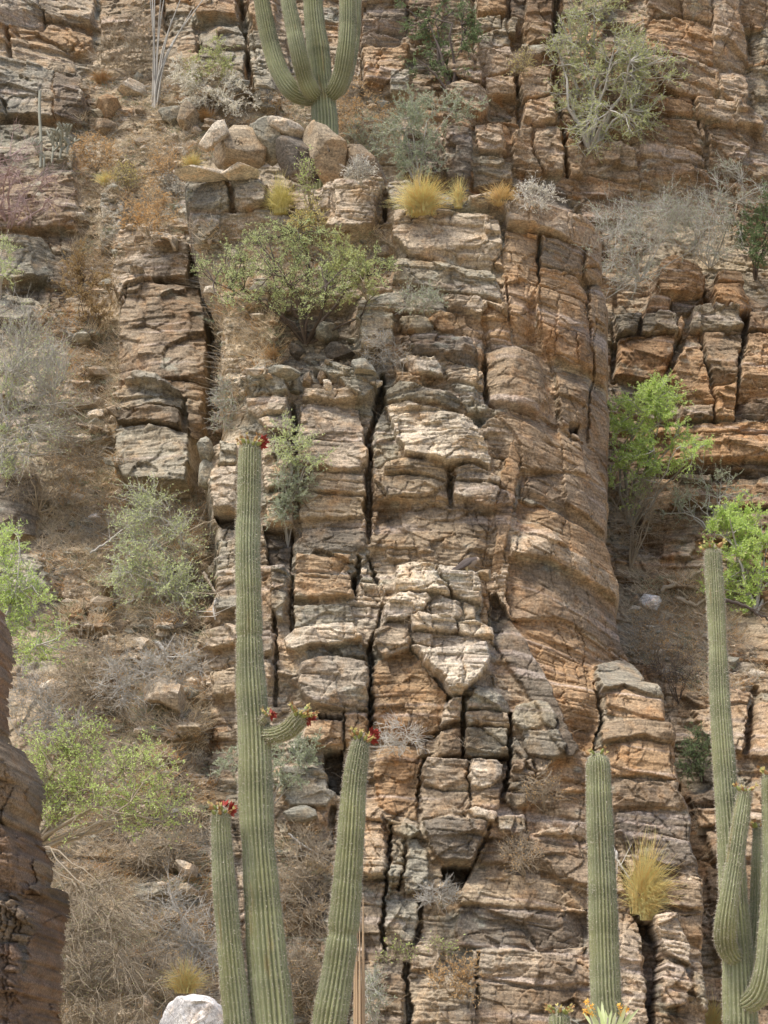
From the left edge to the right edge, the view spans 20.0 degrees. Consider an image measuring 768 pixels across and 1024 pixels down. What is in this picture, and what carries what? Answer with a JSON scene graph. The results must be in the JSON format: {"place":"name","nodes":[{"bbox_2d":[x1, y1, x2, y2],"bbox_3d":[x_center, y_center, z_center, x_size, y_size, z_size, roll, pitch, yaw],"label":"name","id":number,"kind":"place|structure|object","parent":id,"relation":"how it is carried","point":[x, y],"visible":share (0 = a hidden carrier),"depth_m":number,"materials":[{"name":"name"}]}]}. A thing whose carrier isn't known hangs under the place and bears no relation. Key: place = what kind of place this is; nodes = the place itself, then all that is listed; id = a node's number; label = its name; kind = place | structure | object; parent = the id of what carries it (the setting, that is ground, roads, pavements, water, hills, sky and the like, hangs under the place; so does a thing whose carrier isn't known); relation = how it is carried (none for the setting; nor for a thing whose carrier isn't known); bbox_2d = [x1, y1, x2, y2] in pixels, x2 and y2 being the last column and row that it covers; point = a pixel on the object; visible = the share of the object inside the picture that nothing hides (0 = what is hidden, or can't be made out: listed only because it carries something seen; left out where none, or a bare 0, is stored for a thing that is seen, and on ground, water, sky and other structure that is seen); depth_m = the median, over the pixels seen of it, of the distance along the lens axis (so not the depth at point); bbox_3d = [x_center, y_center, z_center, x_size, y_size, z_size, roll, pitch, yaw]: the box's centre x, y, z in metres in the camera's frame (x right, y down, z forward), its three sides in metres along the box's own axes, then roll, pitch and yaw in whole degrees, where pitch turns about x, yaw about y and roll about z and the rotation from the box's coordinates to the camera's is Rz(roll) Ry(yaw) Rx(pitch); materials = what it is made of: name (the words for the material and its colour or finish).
{"place":"outdoors","nodes":[
{"label":"outdoors","id":0,"kind":"place"},
{"bbox_2d":[0,610,71,1023],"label":"rock outcrop","id":1,"kind":"object","parent":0,"point":[34,909],"visible":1,"depth_m":21.54,"materials":[{"name":"stone"}]},
{"bbox_2d":[0,0,767,1023],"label":"cliff","id":2,"kind":"structure","parent":0,"point":[716,100],"depth_m":45.11,"materials":[{"name":"stone"}]},
{"bbox_2d":[0,231,23,299],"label":"green shrub","id":3,"kind":"object","parent":2,"relation":"on","point":[3,271],"visible":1,"depth_m":41.23,"materials":[{"name":"green plant"}]},
{"bbox_2d":[0,114,78,235],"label":"pink stem shrub","id":4,"kind":"object","parent":2,"relation":"on","point":[9,210],"visible":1,"depth_m":42.42,"materials":[{"name":"plant"}]},
{"bbox_2d":[0,278,96,493],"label":"bare thicket","id":5,"kind":"object","parent":2,"relation":"on","point":[48,357],"visible":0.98,"depth_m":37.77,"materials":[{"name":"grey plant"}]},
{"bbox_2d":[30,90,82,167],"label":"cholla","id":6,"kind":"object","parent":2,"relation":"on","point":[60,130],"visible":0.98,"depth_m":44.26,"materials":[{"name":"plant"}]},
{"bbox_2d":[16,703,205,848],"bbox_3d":[-3.565,3.364,27.559,2.676,1.893,1.391,0,-15,0],"label":"acacia tree","id":7,"kind":"object","parent":2,"relation":"on","point":[50,826],"visible":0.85,"depth_m":27.50,"materials":[{"name":"green plant"}]},
{"bbox_2d":[82,633,215,722],"bbox_3d":[-3.667,2.602,34.053,2.206,1.522,1.278,0,-15,0],"label":"bare shrub","id":8,"kind":"object","parent":2,"relation":"on","point":[147,663],"visible":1,"depth_m":34.16,"materials":[{"name":"grey plant"}]},
{"bbox_2d":[144,678,184,713],"bbox_3d":[-3.484,2.892,34.262,0.684,0.598,0.710,0,-15,0],"label":"boulder","id":9,"kind":"object","parent":2,"relation":"on","point":[172,697],"visible":0.98,"depth_m":34.05,"materials":[{"name":"stone"}]},
{"bbox_2d":[158,954,215,993],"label":"grass tuft","id":10,"kind":"object","parent":2,"relation":"on","point":[184,984],"visible":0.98,"depth_m":27.91,"materials":[{"name":"plant"}]},
{"bbox_2d":[18,0,766,1016],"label":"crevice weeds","id":11,"kind":"object","parent":2,"relation":"on","point":[490,490],"visible":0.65,"depth_m":36.17,"materials":[{"name":"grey plant"}]},
{"bbox_2d":[357,81,489,184],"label":"greythorn shrub","id":12,"kind":"object","parent":2,"relation":"on","point":[413,113],"visible":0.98,"depth_m":44.48,"materials":[{"name":"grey plant"}]},
{"bbox_2d":[394,0,488,89],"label":"cliff tree","id":13,"kind":"object","parent":2,"relation":"on","point":[445,73],"visible":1,"depth_m":47.41,"materials":[{"name":"green plant"}]},
{"bbox_2d":[185,169,707,1023],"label":"cliff buttress","id":14,"kind":"structure","parent":2,"relation":"attached to","point":[491,361],"depth_m":35.34,"materials":[{"name":"stone"}]},
{"bbox_2d":[173,165,229,181],"bbox_3d":[-3.289,-6.132,39.416,1.085,0.162,0.610,0,-15,0],"label":"flat slab","id":15,"kind":"object","parent":14,"relation":"on","point":[192,173],"depth_m":39.34,"materials":[{"name":"stone"}]},
{"bbox_2d":[198,119,229,151],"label":"boulder","id":16,"kind":"object","parent":14,"relation":"on","point":[217,132],"visible":1,"depth_m":40.72,"materials":[{"name":"stone"}]},
{"bbox_2d":[204,369,247,432],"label":"shrub","id":17,"kind":"object","parent":14,"relation":"on","point":[224,391],"visible":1,"depth_m":37.73,"materials":[{"name":"grey plant"}]},
{"bbox_2d":[213,125,266,169],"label":"boulder","id":18,"kind":"object","parent":14,"relation":"on","point":[242,144],"visible":0.85,"depth_m":41.03,"materials":[{"name":"stone"}]},
{"bbox_2d":[221,162,260,180],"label":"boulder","id":19,"kind":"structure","parent":14,"relation":"on","point":[239,171],"depth_m":39.06,"materials":[{"name":"stone"}]},
{"bbox_2d":[207,727,325,804],"bbox_3d":[-1.765,3.921,33.450,1.522,1.322,1.316,10,-18,-32],"label":"shrub","id":20,"kind":"object","parent":14,"relation":"on","point":[302,756],"visible":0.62,"depth_m":33.40,"materials":[{"name":"green plant"}]},
{"bbox_2d":[254,166,305,215],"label":"grass tuft","id":21,"kind":"object","parent":14,"relation":"on","point":[280,201],"visible":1,"depth_m":39.02,"materials":[{"name":"yellow plant"}]},
{"bbox_2d":[261,454,323,546],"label":"shrub","id":22,"kind":"object","parent":14,"relation":"on","point":[285,499],"visible":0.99,"depth_m":36.13,"materials":[{"name":"green plant"}]},
{"bbox_2d":[190,212,404,346],"bbox_3d":[-1.488,-4.228,37.495,3.284,2.152,2.097,8,-17,-28],"label":"mesquite tree","id":23,"kind":"object","parent":14,"relation":"on","point":[303,336],"visible":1,"depth_m":37.56,"materials":[{"name":"green plant"}]},
{"bbox_2d":[276,135,318,184],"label":"boulder","id":24,"kind":"object","parent":14,"relation":"on","point":[287,150],"visible":0.67,"depth_m":40.76,"materials":[{"name":"stone"}]},
{"bbox_2d":[249,115,281,166],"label":"boulder","id":25,"kind":"object","parent":24,"relation":"on","point":[267,134],"visible":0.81,"depth_m":41.07,"materials":[{"name":"stone"}]},
{"bbox_2d":[267,116,304,137],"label":"boulder","id":26,"kind":"object","parent":24,"relation":"on","point":[285,126],"visible":0.92,"depth_m":40.94,"materials":[{"name":"stone"}]},
{"bbox_2d":[283,805,317,822],"bbox_3d":[-1.274,4.611,33.203,0.545,0.269,0.502,0,-15,0],"label":"boulder","id":27,"kind":"object","parent":14,"relation":"on","point":[301,813],"visible":0.97,"depth_m":32.99,"materials":[{"name":"stone"}]},
{"bbox_2d":[264,409,337,504],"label":"shrub","id":28,"kind":"object","parent":14,"relation":"on","point":[287,455],"visible":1,"depth_m":36.15,"materials":[{"name":"green plant"}]},
{"bbox_2d":[287,922,322,1017],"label":"bare shrub","id":29,"kind":"object","parent":14,"relation":"on","point":[303,969],"visible":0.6,"depth_m":31.56,"materials":[{"name":"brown plant"}]},
{"bbox_2d":[281,187,329,243],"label":"shrub","id":30,"kind":"object","parent":14,"relation":"on","point":[307,216],"visible":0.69,"depth_m":38.78,"materials":[{"name":"yellow plant"}]},
{"bbox_2d":[276,815,335,933],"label":"bare shrub","id":31,"kind":"object","parent":14,"relation":"on","point":[303,874],"visible":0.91,"depth_m":32.41,"materials":[{"name":"grey plant"}]},
{"bbox_2d":[290,142,322,209],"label":"shrub","id":32,"kind":"object","parent":14,"relation":"on","point":[308,171],"visible":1,"depth_m":38.92,"materials":[{"name":"green plant"}]},
{"bbox_2d":[253,0,361,189],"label":"saguaro","id":33,"kind":"object","parent":14,"relation":"on","point":[318,86],"visible":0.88,"depth_m":42.21,"materials":[{"name":"plant"}]},
{"bbox_2d":[302,119,346,184],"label":"boulder","id":34,"kind":"object","parent":14,"relation":"on","point":[329,148],"visible":0.91,"depth_m":40.74,"materials":[{"name":"stone"}]},
{"bbox_2d":[315,321,338,344],"bbox_3d":[-0.999,-3.164,38.285,0.427,0.361,0.684,0,-15,0],"label":"boulder","id":35,"kind":"object","parent":14,"relation":"on","point":[326,334],"visible":1,"depth_m":38.13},
{"bbox_2d":[324,341,354,361],"bbox_3d":[-0.755,-2.785,38.257,0.608,0.330,0.520,0,-15,0],"label":"boulder","id":36,"kind":"object","parent":14,"relation":"on","point":[335,350],"visible":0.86,"depth_m":38.10,"materials":[{"name":"stone"}]},
{"bbox_2d":[315,221,383,310],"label":"olive shrub","id":37,"kind":"object","parent":14,"relation":"on","point":[343,261],"visible":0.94,"depth_m":37.60,"materials":[{"name":"green plant"}]},
{"bbox_2d":[339,150,383,184],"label":"shrub","id":38,"kind":"object","parent":14,"relation":"on","point":[364,166],"visible":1,"depth_m":38.67,"materials":[{"name":"plant"}]},
{"bbox_2d":[347,144,386,184],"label":"boulder","id":39,"kind":"object","parent":14,"relation":"on","point":[358,149],"visible":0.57,"depth_m":40.82,"materials":[{"name":"stone"}]},
{"bbox_2d":[350,960,397,1023],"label":"shrub","id":40,"kind":"object","parent":14,"relation":"on","point":[370,980],"visible":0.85,"depth_m":31.25,"materials":[{"name":"green plant"}]},
{"bbox_2d":[357,325,411,374],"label":"dry shrub","id":41,"kind":"object","parent":14,"relation":"on","point":[384,359],"visible":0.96,"depth_m":37.31,"materials":[{"name":"grey plant"}]},
{"bbox_2d":[370,712,434,757],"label":"dry shrub","id":42,"kind":"object","parent":14,"relation":"on","point":[417,733],"visible":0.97,"depth_m":33.65,"materials":[{"name":"grey plant"}]},
{"bbox_2d":[366,929,464,966],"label":"shrub","id":43,"kind":"object","parent":14,"relation":"on","point":[409,951],"visible":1,"depth_m":32.14,"materials":[{"name":"green plant"}]},
{"bbox_2d":[385,277,448,317],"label":"shrub","id":44,"kind":"object","parent":14,"relation":"on","point":[431,299],"visible":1,"depth_m":37.61,"materials":[{"name":"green plant"}]},
{"bbox_2d":[384,169,456,217],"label":"grass tuft","id":45,"kind":"object","parent":14,"relation":"on","point":[420,202],"visible":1,"depth_m":38.53,"materials":[{"name":"plant"}]},
{"bbox_2d":[411,872,464,913],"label":"dry shrub","id":46,"kind":"object","parent":14,"relation":"on","point":[449,893],"visible":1,"depth_m":32.40,"materials":[{"name":"grey plant"}]},
{"bbox_2d":[421,948,483,1007],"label":"dry shrub","id":47,"kind":"object","parent":14,"relation":"on","point":[464,973],"visible":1,"depth_m":31.45,"materials":[{"name":"brown plant"}]},
{"bbox_2d":[475,180,520,207],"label":"grass tuft","id":48,"kind":"object","parent":14,"relation":"on","point":[499,191],"visible":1,"depth_m":38.60,"materials":[{"name":"yellow plant"}]},
{"bbox_2d":[492,826,549,880],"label":"dry shrub","id":49,"kind":"object","parent":14,"relation":"on","point":[520,860],"visible":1,"depth_m":32.56,"materials":[{"name":"brown plant"}]},
{"bbox_2d":[510,170,569,218],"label":"shrub","id":50,"kind":"object","parent":14,"relation":"on","point":[533,188],"visible":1,"depth_m":38.53,"materials":[{"name":"plant"}]},
{"bbox_2d":[516,760,568,814],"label":"dry shrub","id":51,"kind":"object","parent":14,"relation":"on","point":[542,790],"visible":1,"depth_m":33.26,"materials":[{"name":"brown plant"}]},
{"bbox_2d":[616,824,684,914],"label":"grass tuft","id":52,"kind":"object","parent":14,"relation":"on","point":[642,879],"visible":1,"depth_m":32.62,"materials":[{"name":"plant"}]},
{"bbox_2d":[561,168,760,300],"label":"bare thicket","id":53,"kind":"object","parent":14,"relation":"on","point":[669,226],"visible":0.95,"depth_m":44.85,"materials":[{"name":"grey plant"}]},
{"bbox_2d":[630,637,704,703],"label":"dry shrub","id":54,"kind":"object","parent":14,"relation":"on","point":[668,677],"visible":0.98,"depth_m":38.25,"materials":[{"name":"brown plant"}]},
{"bbox_2d":[502,47,539,76],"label":"shrub","id":55,"kind":"object","parent":2,"relation":"on","point":[526,65],"visible":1,"depth_m":47.20,"materials":[{"name":"yellow plant"}]},
{"bbox_2d":[541,0,693,162],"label":"hopbush tree","id":56,"kind":"object","parent":2,"relation":"on","point":[589,136],"visible":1,"depth_m":46.95,"materials":[{"name":"green plant"}]},
{"bbox_2d":[607,368,714,530],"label":"palo verde tree","id":57,"kind":"object","parent":2,"relation":"on","point":[645,451],"visible":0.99,"depth_m":42.08,"materials":[{"name":"green plant"}]},
{"bbox_2d":[674,721,711,788],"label":"shrub","id":58,"kind":"object","parent":2,"relation":"on","point":[690,748],"visible":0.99,"depth_m":36.91,"materials":[{"name":"green plant"}]},
{"bbox_2d":[654,453,761,533],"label":"pale shrub","id":59,"kind":"object","parent":2,"relation":"on","point":[709,487],"visible":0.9,"depth_m":41.98,"materials":[{"name":"grey plant"}]},
{"bbox_2d":[661,150,767,276],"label":"bare thicket","id":60,"kind":"object","parent":2,"relation":"on","point":[708,247],"visible":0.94,"depth_m":45.39,"materials":[{"name":"grey plant"}]},
{"bbox_2d":[725,176,767,279],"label":"dark shrub","id":61,"kind":"object","parent":2,"relation":"on","point":[757,259],"visible":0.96,"depth_m":45.49,"materials":[{"name":"green plant"}]},
{"bbox_2d":[0,54,767,1023],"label":"hillside","id":62,"kind":"structure","parent":0,"point":[390,169],"depth_m":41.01,"materials":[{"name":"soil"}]},
{"bbox_2d":[0,358,35,486],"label":"green sprig shrub","id":63,"kind":"object","parent":62,"relation":"on","point":[11,457],"visible":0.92,"depth_m":37.72,"materials":[{"name":"green plant"}]},
{"bbox_2d":[0,516,85,677],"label":"acacia tree","id":64,"kind":"object","parent":62,"relation":"on","point":[10,595],"visible":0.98,"depth_m":30.12,"materials":[{"name":"green plant"}]},
{"bbox_2d":[7,656,101,754],"bbox_3d":[-5.404,2.993,33.912,2.098,1.851,1.122,0,-15,0],"label":"bare shrub","id":65,"kind":"object","parent":62,"relation":"on","point":[48,711],"visible":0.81,"depth_m":33.93,"materials":[{"name":"grey plant"}]},
{"bbox_2d":[0,404,111,511],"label":"bare shrub","id":66,"kind":"object","parent":62,"relation":"on","point":[58,466],"visible":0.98,"depth_m":37.69,"materials":[{"name":"grey plant"}]},
{"bbox_2d":[51,237,118,329],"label":"dry shrub","id":67,"kind":"object","parent":62,"relation":"on","point":[81,277],"visible":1,"depth_m":41.07,"materials":[{"name":"brown plant"}]},
{"bbox_2d":[34,614,148,729],"bbox_3d":[-4.667,2.590,34.590,1.909,1.897,1.540,0,-15,0],"label":"bare shrub","id":68,"kind":"object","parent":62,"relation":"on","point":[72,673],"visible":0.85,"depth_m":34.63,"materials":[{"name":"brown plant"}]},
{"bbox_2d":[64,130,126,172],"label":"dry shrub","id":69,"kind":"object","parent":62,"relation":"on","point":[107,147],"visible":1,"depth_m":44.40,"materials":[{"name":"brown plant"}]},
{"bbox_2d":[96,94,120,119],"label":"boulder","id":70,"kind":"object","parent":62,"relation":"on","point":[108,105],"visible":0.97,"depth_m":45.91,"materials":[{"name":"stone"}]},
{"bbox_2d":[109,155,146,189],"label":"shrub","id":71,"kind":"object","parent":62,"relation":"on","point":[127,172],"visible":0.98,"depth_m":44.08,"materials":[{"name":"yellow plant"}]},
{"bbox_2d":[80,0,178,83],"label":"dry brush","id":72,"kind":"object","parent":62,"relation":"on","point":[127,51],"visible":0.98,"depth_m":47.18,"materials":[{"name":"brown plant"}]},
{"bbox_2d":[117,78,147,96],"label":"boulder","id":73,"kind":"object","parent":62,"relation":"on","point":[133,87],"visible":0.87,"depth_m":46.66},
{"bbox_2d":[113,172,176,235],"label":"dry shrub","id":74,"kind":"object","parent":62,"relation":"on","point":[139,218],"visible":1,"depth_m":41.48,"materials":[{"name":"brown plant"}]},
{"bbox_2d":[88,531,215,631],"bbox_3d":[-3.763,1.183,36.155,2.280,1.720,1.277,0,-15,0],"label":"slope shrub","id":75,"kind":"object","parent":62,"relation":"on","point":[173,583],"visible":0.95,"depth_m":36.07,"materials":[{"name":"green plant"}]},
{"bbox_2d":[129,135,182,190],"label":"dry shrub","id":76,"kind":"object","parent":62,"relation":"on","point":[157,156],"visible":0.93,"depth_m":44.13,"materials":[{"name":"beige plant"}]},
{"bbox_2d":[98,470,214,578],"bbox_3d":[-3.786,0.220,36.600,1.960,1.966,1.467,0,-15,0],"label":"slope shrub","id":77,"kind":"object","parent":62,"relation":"on","point":[146,501],"visible":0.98,"depth_m":36.52,"materials":[{"name":"green plant"}]},
{"bbox_2d":[112,934,219,1008],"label":"bare shrub","id":78,"kind":"object","parent":62,"relation":"on","point":[165,966],"visible":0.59,"depth_m":30.20,"materials":[{"name":"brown plant"}]},
{"bbox_2d":[123,857,218,989],"bbox_3d":[-2.893,5.922,31.020,1.784,2.006,1.290,-6,-16,22],"label":"bare shrub","id":79,"kind":"object","parent":62,"relation":"on","point":[190,932],"visible":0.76,"depth_m":31.08,"materials":[{"name":"grey plant"}]},
{"bbox_2d":[112,801,239,881],"bbox_3d":[-3.226,4.938,32.494,1.346,1.343,1.913,-13,-20,39],"label":"bare shrub","id":80,"kind":"object","parent":62,"relation":"on","point":[192,827],"visible":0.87,"depth_m":32.26,"materials":[{"name":"grey plant"}]},
{"bbox_2d":[150,0,202,108],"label":"ocotillo","id":81,"kind":"object","parent":62,"relation":"on","point":[157,71],"visible":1,"depth_m":46.63,"materials":[{"name":"plant"}]},
{"bbox_2d":[177,101,198,130],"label":"boulder","id":82,"kind":"object","parent":62,"relation":"on","point":[188,112],"visible":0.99,"depth_m":45.51,"materials":[{"name":"stone"}]},
{"bbox_2d":[181,28,238,90],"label":"yellow green shrub","id":83,"kind":"object","parent":62,"relation":"on","point":[224,62],"visible":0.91,"depth_m":46.27,"materials":[{"name":"green plant"}]},
{"bbox_2d":[166,51,259,116],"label":"silver shrub","id":84,"kind":"object","parent":62,"relation":"on","point":[202,98],"visible":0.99,"depth_m":45.98,"materials":[{"name":"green plant"}]},
{"bbox_2d":[336,71,398,142],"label":"dry brush","id":85,"kind":"object","parent":62,"relation":"on","point":[357,101],"visible":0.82,"depth_m":46.36,"materials":[{"name":"brown plant"}]},
{"bbox_2d":[343,108,392,157],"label":"green shrub","id":86,"kind":"object","parent":62,"relation":"on","point":[362,137],"visible":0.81,"depth_m":46.23,"materials":[{"name":"green plant"}]},
{"bbox_2d":[12,52,767,1023],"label":"dry twigs","id":87,"kind":"object","parent":62,"relation":"on","point":[199,538],"visible":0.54,"depth_m":38.08,"materials":[{"name":"plant"}]},
{"bbox_2d":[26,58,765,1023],"bbox_3d":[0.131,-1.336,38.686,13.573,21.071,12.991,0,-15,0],"label":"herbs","id":88,"kind":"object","parent":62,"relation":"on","point":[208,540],"visible":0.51,"depth_m":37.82,"materials":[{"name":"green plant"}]},
{"bbox_2d":[34,61,767,1023],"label":"rubble","id":89,"kind":"object","parent":62,"relation":"on","point":[82,337],"visible":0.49,"depth_m":38.12,"materials":[{"name":"stone"}]},
{"bbox_2d":[607,457,695,567],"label":"bare thicket","id":90,"kind":"object","parent":62,"relation":"on","point":[634,539],"visible":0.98,"depth_m":41.63,"materials":[{"name":"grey plant"}]},
{"bbox_2d":[632,604,706,672],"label":"dry shrub","id":91,"kind":"object","parent":62,"relation":"on","point":[662,642],"visible":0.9,"depth_m":39.12,"materials":[{"name":"brown plant"}]},
{"bbox_2d":[696,489,767,614],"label":"green tree","id":92,"kind":"object","parent":62,"relation":"on","point":[747,542],"visible":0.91,"depth_m":40.70,"materials":[{"name":"green plant"}]},
{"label":"ground","id":93,"kind":"structure","parent":0,"visible":0},
{"bbox_2d":[44,846,182,1023],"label":"bare shrub","id":94,"kind":"object","parent":93,"relation":"on","point":[95,995],"visible":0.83,"depth_m":26.04,"materials":[{"name":"brown plant"}]},
{"bbox_2d":[159,994,222,1023],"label":"boulder","id":95,"kind":"object","parent":93,"relation":"on","point":[195,1009],"visible":0.89,"depth_m":26.27,"materials":[{"name":"white stone"}]},
{"bbox_2d":[207,432,380,1023],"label":"saguaro","id":96,"kind":"object","parent":93,"relation":"on","point":[261,990],"visible":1,"depth_m":23.64,"materials":[{"name":"green plant"}]},
{"bbox_2d":[353,899,364,1023],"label":"dead saguaro skeleton","id":97,"kind":"object","parent":93,"relation":"on","point":[359,1004],"visible":0.8,"depth_m":27.92,"materials":[{"name":"brown wood"}]},
{"bbox_2d":[543,1003,574,1023],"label":"saguaro","id":98,"kind":"object","parent":93,"relation":"on","point":[559,1014],"visible":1,"depth_m":22.35,"materials":[{"name":"green plant"}]},
{"bbox_2d":[581,745,624,1023],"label":"saguaro","id":99,"kind":"object","parent":93,"relation":"on","point":[604,952],"visible":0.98,"depth_m":26.59,"materials":[{"name":"green plant"}]},
{"bbox_2d":[582,998,638,1023],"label":"flowering plant","id":100,"kind":"object","parent":93,"relation":"on","point":[603,1018],"visible":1,"depth_m":14.57,"materials":[{"name":"orange plant"}]},
{"bbox_2d":[698,537,767,1023],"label":"saguaro","id":101,"kind":"object","parent":93,"relation":"on","point":[740,929],"visible":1,"depth_m":25.08,"materials":[{"name":"green plant"}]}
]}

